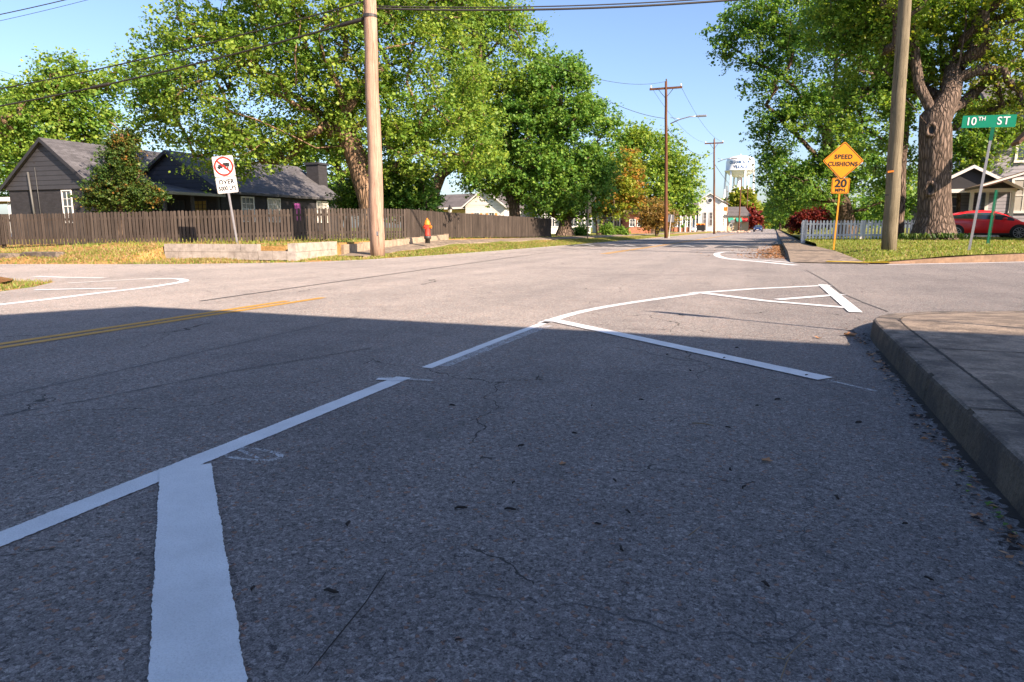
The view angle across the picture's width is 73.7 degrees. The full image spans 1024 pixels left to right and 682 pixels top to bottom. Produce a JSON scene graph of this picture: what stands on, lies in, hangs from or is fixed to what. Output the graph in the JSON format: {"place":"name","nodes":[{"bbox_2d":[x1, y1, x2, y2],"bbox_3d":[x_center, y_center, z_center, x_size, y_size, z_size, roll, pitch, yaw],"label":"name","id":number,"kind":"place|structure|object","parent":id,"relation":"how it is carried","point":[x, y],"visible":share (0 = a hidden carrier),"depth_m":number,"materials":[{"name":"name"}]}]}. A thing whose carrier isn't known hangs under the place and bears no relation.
{"place":"outdoors","nodes":[
{"label":"outdoors","id":0,"kind":"place"},
{"bbox_2d":[0,278,52,290],"bbox_3d":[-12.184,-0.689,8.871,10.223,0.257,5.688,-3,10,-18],"label":"grass","id":1,"kind":"structure","parent":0,"point":[21,284],"depth_m":10.73,"materials":[{"name":"plant"}]},
{"bbox_2d":[0,229,693,254],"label":"yard","id":2,"kind":"structure","parent":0,"point":[278,247],"depth_m":21.59,"materials":[{"name":"plant"}]},
{"bbox_2d":[0,75,35,196],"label":"tree","id":3,"kind":"object","parent":2,"relation":"on","point":[2,191],"visible":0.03,"depth_m":57.64,"materials":[{"name":"green plant"}]},
{"bbox_2d":[0,45,148,185],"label":"tree","id":4,"kind":"object","parent":2,"relation":"on","point":[55,114],"visible":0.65,"depth_m":48.78,"materials":[{"name":"green plant"}]},
{"bbox_2d":[67,124,174,234],"bbox_3d":[-15.695,-6.308,27.324,3.789,4.624,2.943,4,10,21],"label":"evergreen shrub","id":5,"kind":"object","parent":2,"relation":"on","point":[119,173],"visible":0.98,"depth_m":26.92,"materials":[{"name":"green plant"}]},
{"bbox_2d":[0,137,339,238],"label":"charcoal house","id":6,"kind":"structure","parent":2,"relation":"on","point":[45,182],"depth_m":33.84,"materials":[{"name":"wood"}]},
{"bbox_2d":[61,190,73,222],"bbox_3d":[-20.804,-6.296,31.987,0.710,1.520,0.110,4,10,21],"label":"window","id":7,"kind":"structure","parent":6,"relation":"in","point":[67,205],"depth_m":31.96,"materials":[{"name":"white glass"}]},
{"bbox_2d":[172,200,185,224],"bbox_3d":[-16.819,-6.497,34.540,0.900,1.240,0.110,4,10,21],"label":"window","id":8,"kind":"structure","parent":6,"relation":"in","point":[177,205],"depth_m":34.50,"materials":[{"name":"black glass"}]},
{"bbox_2d":[194,199,207,224],"bbox_3d":[-15.510,-6.416,34.049,1.000,1.240,0.110,4,10,21],"label":"window","id":9,"kind":"structure","parent":6,"relation":"in","point":[202,205],"depth_m":33.98,"materials":[{"name":"brown glass"}]},
{"bbox_2d":[240,196,255,221],"bbox_3d":[-13.623,-6.791,35.239,0.110,1.290,1.000,4,10,21],"label":"window","id":10,"kind":"structure","parent":6,"relation":"in","point":[247,203],"depth_m":35.19,"materials":[{"name":"grey glass"}]},
{"bbox_2d":[267,198,280,221],"bbox_3d":[-12.913,-7.097,37.084,0.110,1.290,1.100,4,10,21],"label":"window","id":11,"kind":"structure","parent":6,"relation":"in","point":[272,203],"depth_m":37.01,"materials":[{"name":"grey glass"}]},
{"bbox_2d":[316,201,328,222],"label":"window","id":12,"kind":"structure","parent":6,"relation":"in","point":[319,204],"depth_m":40.93,"materials":[{"name":"white glass"}]},
{"bbox_2d":[0,208,423,247],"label":"picket fence","id":13,"kind":"object","parent":2,"relation":"on","point":[412,223],"visible":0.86,"depth_m":22.89,"materials":[{"name":"brown wood"}]},
{"bbox_2d":[212,155,238,243],"bbox_3d":[-8.450,-4.063,20.515,0.600,2.912,0.054,-7,10,-6],"label":"truck ban sign","id":14,"kind":"object","parent":2,"relation":"on","point":[223,167],"visible":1,"depth_m":20.35,"materials":[{"name":"metal"}]},
{"bbox_2d":[102,0,516,238],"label":"maple tree","id":15,"kind":"object","parent":2,"relation":"on","point":[343,106],"visible":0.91,"depth_m":26.81,"materials":[{"name":"green plant"}]},
{"bbox_2d":[252,120,410,233],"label":"tree","id":16,"kind":"object","parent":2,"relation":"on","point":[340,173],"visible":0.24,"depth_m":59.29,"materials":[{"name":"green plant"}]},
{"bbox_2d":[324,176,358,235],"bbox_3d":[-7.450,-6.344,32.337,2.702,2.933,2.165,4,10,21],"label":"shrub","id":17,"kind":"object","parent":2,"relation":"on","point":[346,198],"visible":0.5,"depth_m":31.92,"materials":[{"name":"green plant"}]},
{"bbox_2d":[354,157,449,222],"bbox_3d":[-4.801,-6.415,30.373,3.816,3.747,3.436,4,10,21],"label":"tree","id":18,"kind":"object","parent":2,"relation":"on","point":[408,198],"visible":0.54,"depth_m":29.68,"materials":[{"name":"green plant"}]},
{"bbox_2d":[439,192,532,216],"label":"white house","id":19,"kind":"structure","parent":2,"relation":"on","point":[458,203],"depth_m":74.09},
{"bbox_2d":[423,210,550,237],"bbox_3d":[-0.747,-5.779,35.070,0.376,1.468,16.212,4,10,22],"label":"picket fence","id":20,"kind":"object","parent":2,"relation":"on","point":[458,225],"visible":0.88,"depth_m":33.58,"materials":[{"name":"brown wood"}]},
{"bbox_2d":[415,0,573,210],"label":"maple tree","id":21,"kind":"object","parent":2,"relation":"on","point":[498,20],"visible":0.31,"depth_m":38.75,"materials":[{"name":"green plant"}]},
{"bbox_2d":[449,43,630,216],"bbox_3d":[1.541,-11.551,39.616,10.464,10.932,5.842,0,9,-3],"label":"maple tree","id":22,"kind":"object","parent":2,"relation":"on","point":[588,165],"visible":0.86,"depth_m":38.59,"materials":[{"name":"green plant"}]},
{"bbox_2d":[520,171,622,235],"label":"tree","id":23,"kind":"object","parent":2,"relation":"on","point":[565,225],"visible":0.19,"depth_m":48.80,"materials":[{"name":"green plant"}]},
{"bbox_2d":[572,222,589,235],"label":"shrub","id":24,"kind":"object","parent":2,"relation":"on","point":[580,231],"visible":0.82,"depth_m":53.04,"materials":[{"name":"green plant"}]},
{"bbox_2d":[592,207,620,232],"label":"cream house","id":25,"kind":"structure","parent":2,"relation":"on","point":[616,222],"depth_m":88.66,"materials":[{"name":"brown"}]},
{"bbox_2d":[597,221,618,234],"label":"shrub","id":26,"kind":"object","parent":2,"relation":"on","point":[606,229],"visible":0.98,"depth_m":58.93,"materials":[{"name":"green plant"}]},
{"bbox_2d":[577,147,652,234],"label":"tree","id":27,"kind":"object","parent":2,"relation":"on","point":[629,189],"visible":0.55,"depth_m":59.94,"materials":[{"name":"green plant"}]},
{"bbox_2d":[621,208,650,232],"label":"brick house","id":28,"kind":"structure","parent":2,"relation":"on","point":[631,223],"depth_m":82.88,"materials":[{"name":"brown brick"}]},
{"bbox_2d":[602,117,713,232],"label":"maple tree","id":29,"kind":"object","parent":2,"relation":"on","point":[682,193],"visible":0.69,"depth_m":81.20,"materials":[{"name":"green plant"}]},
{"bbox_2d":[660,208,695,231],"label":"house","id":30,"kind":"structure","parent":2,"relation":"on","point":[687,227],"depth_m":116.21,"materials":[{"name":"white wood"}]},
{"bbox_2d":[0,231,716,263],"bbox_3d":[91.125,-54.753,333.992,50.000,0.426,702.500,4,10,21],"label":"verge","id":31,"kind":"structure","parent":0,"point":[450,245],"depth_m":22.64,"materials":[{"name":"plant"}]},
{"bbox_2d":[22,252,64,257],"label":"concrete slab","id":32,"kind":"structure","parent":31,"relation":"on","point":[52,254],"depth_m":17.57,"materials":[{"name":"grey concrete"}]},
{"bbox_2d":[0,246,267,263],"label":"dry grass","id":33,"kind":"structure","parent":31,"relation":"on","point":[117,259],"depth_m":17.52,"materials":[{"name":"yellow plant"}]},
{"bbox_2d":[164,244,260,259],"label":"block wall","id":34,"kind":"structure","parent":31,"relation":"on","point":[231,251],"depth_m":18.21,"materials":[{"name":"grey concrete"}]},
{"bbox_2d":[258,251,294,259],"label":"block wall","id":35,"kind":"structure","parent":31,"relation":"on","point":[275,255],"depth_m":17.99,"materials":[{"name":"beige concrete"}]},
{"bbox_2d":[288,241,336,260],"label":"block wall","id":36,"kind":"structure","parent":31,"relation":"on","point":[310,250],"depth_m":18.96,"materials":[{"name":"grey concrete"}]},
{"bbox_2d":[363,0,384,256],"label":"utility pole","id":37,"kind":"object","parent":31,"relation":"on","point":[376,217],"visible":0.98,"depth_m":20.02,"materials":[{"name":"brown wood"}]},
{"bbox_2d":[0,1,362,88],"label":"overhead cable","id":38,"kind":"object","parent":37,"relation":"attached to","point":[189,47],"visible":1,"depth_m":21.58,"materials":[{"name":"black rubber"}]},
{"bbox_2d":[0,17,363,106],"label":"overhead cable","id":39,"kind":"object","parent":37,"relation":"attached to","point":[351,22],"visible":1,"depth_m":21.55,"materials":[{"name":"black rubber"}]},
{"bbox_2d":[414,0,665,83],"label":"overhead cable","id":40,"kind":"object","parent":37,"relation":"attached to","point":[511,48],"visible":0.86,"depth_m":28.03,"materials":[{"name":"black rubber"}]},
{"bbox_2d":[341,234,448,254],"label":"block wall","id":41,"kind":"structure","parent":31,"relation":"on","point":[352,248],"depth_m":24.11,"materials":[{"name":"beige concrete"}]},
{"bbox_2d":[423,218,431,242],"bbox_3d":[-3.078,-4.019,24.866,0.315,0.900,0.313,-3,10,-20],"label":"fire hydrant","id":42,"kind":"object","parent":31,"relation":"on","point":[427,227],"visible":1,"depth_m":24.80,"materials":[{"name":"metal"}]},
{"bbox_2d":[634,194,681,235],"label":"bush","id":43,"kind":"object","parent":31,"relation":"on","point":[653,217],"visible":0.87,"depth_m":64.58,"materials":[{"name":"brown plant"}]},
{"bbox_2d":[650,79,706,237],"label":"utility pole","id":44,"kind":"object","parent":31,"relation":"on","point":[666,182],"visible":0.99,"depth_m":58.11,"materials":[{"name":"brown wood"}]},
{"bbox_2d":[721,185,763,213],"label":"tree","id":45,"kind":"object","parent":31,"relation":"on","point":[733,198],"visible":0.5,"depth_m":223.85,"materials":[{"name":"green plant"}]},
{"bbox_2d":[0,229,1023,681],"bbox_3d":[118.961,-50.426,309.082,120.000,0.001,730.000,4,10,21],"label":"road","id":46,"kind":"structure","parent":0,"point":[398,473],"depth_m":2.55,"materials":[{"name":"grey asphalt"}]},
{"bbox_2d":[0,278,188,304],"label":"road marking","id":47,"kind":"object","parent":46,"relation":"on","point":[182,280],"visible":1,"depth_m":9.70,"materials":[{"name":"white paint"}]},
{"bbox_2d":[0,263,243,264],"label":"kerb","id":48,"kind":"object","parent":46,"relation":"on","point":[78,264],"visible":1,"depth_m":16.80,"materials":[{"name":"white paint"}]},
{"bbox_2d":[0,301,286,344],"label":"road marking","id":49,"kind":"object","parent":46,"relation":"on","point":[22,340],"visible":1,"depth_m":6.40,"materials":[{"name":"yellow paint"}]},
{"bbox_2d":[0,297,323,348],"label":"road marking","id":50,"kind":"object","parent":46,"relation":"on","point":[32,342],"visible":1,"depth_m":6.33,"materials":[{"name":"yellow paint"}]},
{"bbox_2d":[0,316,356,396],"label":"road seam","id":51,"kind":"object","parent":46,"relation":"on","point":[162,360],"visible":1,"depth_m":4.59,"materials":[{"name":"black asphalt"}]},
{"bbox_2d":[2,348,368,414],"bbox_3d":[-1.793,0.204,4.251,0.081,0.001,2.352,7,12,36],"label":"road seam","id":52,"kind":"object","parent":46,"relation":"on","point":[169,383],"visible":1,"depth_m":3.93,"materials":[{"name":"black asphalt"}]},
{"bbox_2d":[147,463,247,681],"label":"road marking","id":53,"kind":"object","parent":46,"relation":"on","point":[195,628],"visible":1,"depth_m":1.71,"materials":[{"name":"white paint"}]},
{"bbox_2d":[0,376,408,545],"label":"road marking","id":54,"kind":"object","parent":46,"relation":"on","point":[34,525],"visible":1,"depth_m":2.52,"materials":[{"name":"white paint"}]},
{"bbox_2d":[225,447,283,460],"bbox_3d":[-1.056,0.453,2.746,0.317,0.001,0.143,4,10,21],"label":"road marking","id":55,"kind":"object","parent":46,"relation":"on","point":[282,455],"visible":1,"depth_m":2.71,"materials":[{"name":"white paint"}]},
{"bbox_2d":[307,572,385,674],"bbox_3d":[-0.368,0.641,1.586,0.012,0.007,0.429,2,10,11],"label":"crack","id":56,"kind":"object","parent":46,"relation":"on","point":[348,622],"visible":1,"depth_m":1.56,"materials":[{"name":"black asphalt"}]},
{"bbox_2d":[201,243,629,300],"bbox_3d":[1.333,-3.107,24.173,0.564,0.001,33.520,3,10,19],"label":"road seam","id":57,"kind":"object","parent":46,"relation":"on","point":[359,278],"visible":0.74,"depth_m":11.72,"materials":[{"name":"black asphalt"}]},
{"bbox_2d":[423,321,549,367],"bbox_3d":[-0.109,-0.009,5.522,0.094,0.001,2.392,4,10,22],"label":"road marking","id":58,"kind":"object","parent":46,"relation":"on","point":[450,358],"visible":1,"depth_m":5.21,"materials":[{"name":"white paint"}]},
{"bbox_2d":[440,325,550,366],"bbox_3d":[-0.073,0.008,5.424,0.121,0.001,2.052,4,10,22],"label":"road marking","id":59,"kind":"object","parent":46,"relation":"on","point":[498,343],"visible":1,"depth_m":5.31,"materials":[{"name":"white paint"}]},
{"bbox_2d":[537,293,696,322],"bbox_3d":[1.337,-0.424,8.019,0.307,0.001,3.728,7,12,37],"label":"road marking","id":60,"kind":"object","parent":46,"relation":"on","point":[574,313],"visible":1,"depth_m":7.76,"materials":[{"name":"white paint"}]},
{"bbox_2d":[605,244,651,246],"bbox_3d":[5.726,-4.675,33.345,1.900,0.088,2.400,4,10,21],"label":"speed cushion","id":61,"kind":"object","parent":46,"relation":"on","point":[630,245],"visible":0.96,"depth_m":32.56,"materials":[{"name":"white paint"}]},
{"bbox_2d":[545,319,830,379],"bbox_3d":[1.129,0.004,5.425,0.147,0.001,3.084,-5,11,-29],"label":"road marking","id":62,"kind":"object","parent":46,"relation":"on","point":[748,361],"visible":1,"depth_m":4.95,"materials":[{"name":"white paint"}]},
{"bbox_2d":[616,613,771,647],"bbox_3d":[0.403,0.655,1.541,0.349,0.001,0.056,4,10,21],"label":"road crack","id":63,"kind":"object","parent":46,"relation":"on","point":[698,637],"visible":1,"depth_m":1.54,"materials":[{"name":"black asphalt"}]},
{"bbox_2d":[705,138,737,233],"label":"utility pole","id":64,"kind":"object","parent":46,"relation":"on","point":[714,143],"visible":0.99,"depth_m":95.39,"materials":[{"name":"brown wood"}]},
{"bbox_2d":[714,245,757,247],"bbox_3d":[10.400,-4.384,31.593,1.900,0.088,2.400,4,10,21],"label":"speed cushion","id":65,"kind":"object","parent":46,"relation":"on","point":[737,246],"visible":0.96,"depth_m":30.81,"materials":[{"name":"white paint"}]},
{"bbox_2d":[700,244,786,258],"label":"leaf litter","id":66,"kind":"object","parent":46,"relation":"on","point":[779,248],"visible":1,"depth_m":24.46,"materials":[{"name":"brown plant"}]},
{"bbox_2d":[693,285,831,293],"bbox_3d":[3.703,-0.776,10.125,2.874,0.001,0.230,-5,11,-27],"label":"road marking","id":67,"kind":"object","parent":46,"relation":"on","point":[758,288],"visible":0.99,"depth_m":10.15,"materials":[{"name":"white paint"}]},
{"bbox_2d":[694,292,843,307],"bbox_3d":[3.131,-0.526,8.613,0.306,0.001,2.267,-6,11,-32],"label":"road marking","id":68,"kind":"object","parent":46,"relation":"on","point":[769,300],"visible":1,"depth_m":8.47,"materials":[{"name":"white paint"}]},
{"bbox_2d":[818,284,861,311],"bbox_3d":[4.306,-0.604,9.074,0.146,0.001,3.804,3,10,19],"label":"road marking","id":69,"kind":"object","parent":46,"relation":"on","point":[846,304],"visible":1,"depth_m":8.57,"materials":[{"name":"white paint"}]},
{"bbox_2d":[770,606,1019,640],"bbox_3d":[0.897,0.650,1.571,0.664,0.001,0.062,-1,10,-8],"label":"road crack","id":70,"kind":"object","parent":46,"relation":"on","point":[892,624],"visible":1,"depth_m":1.57,"materials":[{"name":"black asphalt"}]},
{"bbox_2d":[845,327,1023,597],"bbox_3d":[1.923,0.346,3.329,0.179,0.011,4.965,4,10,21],"label":"leaf litter","id":71,"kind":"object","parent":46,"relation":"on","point":[1008,540],"visible":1,"depth_m":2.38,"materials":[{"name":"gravel"}]},
{"bbox_2d":[869,253,1023,263],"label":"kerb","id":72,"kind":"structure","parent":46,"relation":"on","point":[993,258],"depth_m":17.78,"materials":[{"name":"beige concrete"}]},
{"bbox_2d":[870,311,1023,518],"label":"kerb","id":73,"kind":"structure","parent":46,"relation":"on","point":[948,391],"depth_m":3.06,"materials":[{"name":"concrete"}]},
{"bbox_2d":[876,351,1023,532],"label":"gutter dirt","id":74,"kind":"structure","parent":46,"relation":"on","point":[988,482],"depth_m":2.75,"materials":[{"name":"soil"}]},
{"bbox_2d":[0,0,1023,227],"label":"sky","id":75,"kind":"structure","parent":0,"point":[638,47],"materials":[{"name":"blue"}]},
{"bbox_2d":[339,231,708,256],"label":"pavement","id":76,"kind":"structure","parent":0,"point":[423,245],"depth_m":28.24,"materials":[{"name":"concrete"}]},
{"bbox_2d":[352,228,1020,260],"bbox_3d":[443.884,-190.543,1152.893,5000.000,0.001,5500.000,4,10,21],"label":"ground","id":77,"kind":"structure","parent":0,"point":[809,242],"depth_m":25.10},
{"bbox_2d":[698,193,729,231],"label":"church","id":78,"kind":"structure","parent":77,"relation":"on","point":[706,215],"depth_m":137.67,"materials":[{"name":"white wood"}]},
{"bbox_2d":[723,154,754,198],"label":"water tower","id":79,"kind":"structure","parent":77,"relation":"on","point":[738,169],"depth_m":317.08,"materials":[{"name":"white metal"}]},
{"bbox_2d":[727,207,750,230],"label":"shop","id":80,"kind":"structure","parent":77,"relation":"on","point":[733,213],"depth_m":172.57},
{"bbox_2d":[742,203,764,230],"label":"tree","id":81,"kind":"object","parent":77,"relation":"on","point":[755,218],"visible":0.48,"depth_m":194.69,"materials":[{"name":"red plant"}]},
{"bbox_2d":[759,203,786,230],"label":"tree","id":82,"kind":"object","parent":77,"relation":"on","point":[769,218],"visible":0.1,"depth_m":166.43,"materials":[{"name":"green plant"}]},
{"bbox_2d":[776,229,868,263],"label":"pavement","id":83,"kind":"structure","parent":0,"point":[796,250],"depth_m":20.77,"materials":[{"name":"concrete"}]},
{"bbox_2d":[778,228,1023,262],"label":"lawn","id":84,"kind":"structure","parent":0,"point":[823,245],"depth_m":22.26,"materials":[{"name":"plant"}]},
{"bbox_2d":[760,174,832,220],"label":"tree","id":85,"kind":"object","parent":84,"relation":"on","point":[792,208],"visible":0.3,"depth_m":92.49,"materials":[{"name":"green plant"}]},
{"bbox_2d":[784,203,832,233],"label":"bush","id":86,"kind":"object","parent":84,"relation":"on","point":[794,222],"visible":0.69,"depth_m":44.95,"materials":[{"name":"red plant"}]},
{"bbox_2d":[695,0,922,236],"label":"maple tree","id":87,"kind":"object","parent":84,"relation":"on","point":[802,105],"visible":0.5,"depth_m":38.86,"materials":[{"name":"green plant"}]},
{"bbox_2d":[823,142,862,249],"bbox_3d":[11.266,-4.974,23.509,1.244,3.626,0.054,5,10,17],"label":"warning sign","id":88,"kind":"object","parent":84,"relation":"on","point":[843,160],"visible":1,"depth_m":23.34,"materials":[{"name":"yellow metal"}]},
{"bbox_2d":[826,195,880,231],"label":"tree","id":89,"kind":"object","parent":84,"relation":"on","point":[860,216],"visible":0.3,"depth_m":82.81,"materials":[{"name":"green plant"}]},
{"bbox_2d":[803,220,914,242],"bbox_3d":[16.609,-5.176,32.412,5.111,1.170,0.159,3,10,17],"label":"picket fence","id":90,"kind":"object","parent":84,"relation":"on","point":[862,224],"visible":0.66,"depth_m":32.53,"materials":[{"name":"white wood"}]},
{"bbox_2d":[861,188,911,225],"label":"tree","id":91,"kind":"object","parent":84,"relation":"on","point":[880,217],"visible":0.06,"depth_m":73.50,"materials":[{"name":"green plant"}]},
{"bbox_2d":[785,0,1001,238],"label":"maple tree","id":92,"kind":"object","parent":84,"relation":"on","point":[849,18],"visible":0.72,"depth_m":30.14,"materials":[{"name":"green plant"}]},
{"bbox_2d":[881,0,911,250],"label":"utility pole","id":93,"kind":"object","parent":84,"relation":"on","point":[893,182],"visible":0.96,"depth_m":20.13,"materials":[{"name":"brown wood"}]},
{"bbox_2d":[376,0,692,7],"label":"overhead cable","id":94,"kind":"object","parent":93,"relation":"attached to","point":[533,6],"visible":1,"depth_m":19.61,"materials":[{"name":"black rubber"}]},
{"bbox_2d":[376,0,738,10],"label":"overhead cable","id":95,"kind":"object","parent":93,"relation":"attached to","point":[575,8],"visible":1,"depth_m":19.61,"materials":[{"name":"black rubber"}]},
{"bbox_2d":[898,233,939,238],"bbox_3d":[16.981,-4.445,28.843,1.989,0.237,0.837,4,10,21],"label":"leafy plant","id":96,"kind":"object","parent":84,"relation":"on","point":[913,236],"visible":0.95,"depth_m":28.71,"materials":[{"name":"green plant"}]},
{"bbox_2d":[841,0,1023,239],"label":"maple tree","id":97,"kind":"object","parent":84,"relation":"on","point":[975,36],"visible":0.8,"depth_m":28.67,"materials":[{"name":"brown plant"}]},
{"bbox_2d":[925,232,975,237],"bbox_3d":[18.141,-4.440,28.649,2.359,0.237,0.745,4,10,21],"label":"leafy plant","id":98,"kind":"object","parent":84,"relation":"on","point":[950,235],"visible":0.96,"depth_m":28.52,"materials":[{"name":"green plant"}]},
{"bbox_2d":[911,77,1023,236],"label":"grey house","id":99,"kind":"structure","parent":84,"relation":"on","point":[1010,199],"depth_m":39.30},
{"bbox_2d":[1008,178,1023,212],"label":"window","id":100,"kind":"structure","parent":99,"relation":"in","point":[1019,196],"depth_m":39.37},
{"bbox_2d":[1013,132,1023,162],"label":"window","id":101,"kind":"structure","parent":99,"relation":"in","point":[1018,149],"depth_m":39.05,"materials":[{"name":"white glass"}]},
{"bbox_2d":[952,94,1023,212],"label":"tree","id":102,"kind":"object","parent":84,"relation":"on","point":[965,140],"visible":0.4,"depth_m":38.93,"materials":[{"name":"green plant"}]},
{"bbox_2d":[953,210,1023,237],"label":"parked car","id":103,"kind":"object","parent":84,"relation":"on","point":[1005,225],"visible":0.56,"depth_m":34.19,"materials":[{"name":"red paint"}]},
{"bbox_2d":[961,114,1016,255],"bbox_3d":[13.276,-4.352,19.550,1.280,4.100,0.060,9,13,26],"label":"street name sign","id":104,"kind":"object","parent":84,"relation":"on","point":[984,121],"visible":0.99,"depth_m":19.27,"materials":[{"name":"metal"}]},
{"bbox_2d":[986,190,997,243],"bbox_3d":[16.954,-4.239,24.141,0.097,2.156,0.051,6,11,20],"label":"green post","id":105,"kind":"object","parent":84,"relation":"on","point":[992,216],"visible":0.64,"depth_m":24.10,"materials":[{"name":"metal"}]},
{"bbox_2d":[965,171,1023,236],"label":"carport","id":106,"kind":"object","parent":84,"relation":"on","point":[1006,178],"visible":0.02,"depth_m":35.33,"materials":[{"name":"metal"}]},
{"bbox_2d":[901,313,1023,412],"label":"pavement","id":107,"kind":"structure","parent":0,"point":[992,366],"depth_m":4.48,"materials":[{"name":"concrete"}]},
{"bbox_2d":[899,318,1023,415],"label":"pavement joint","id":108,"kind":"object","parent":107,"relation":"on","point":[995,393],"visible":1,"depth_m":3.53,"materials":[{"name":"grey concrete"}]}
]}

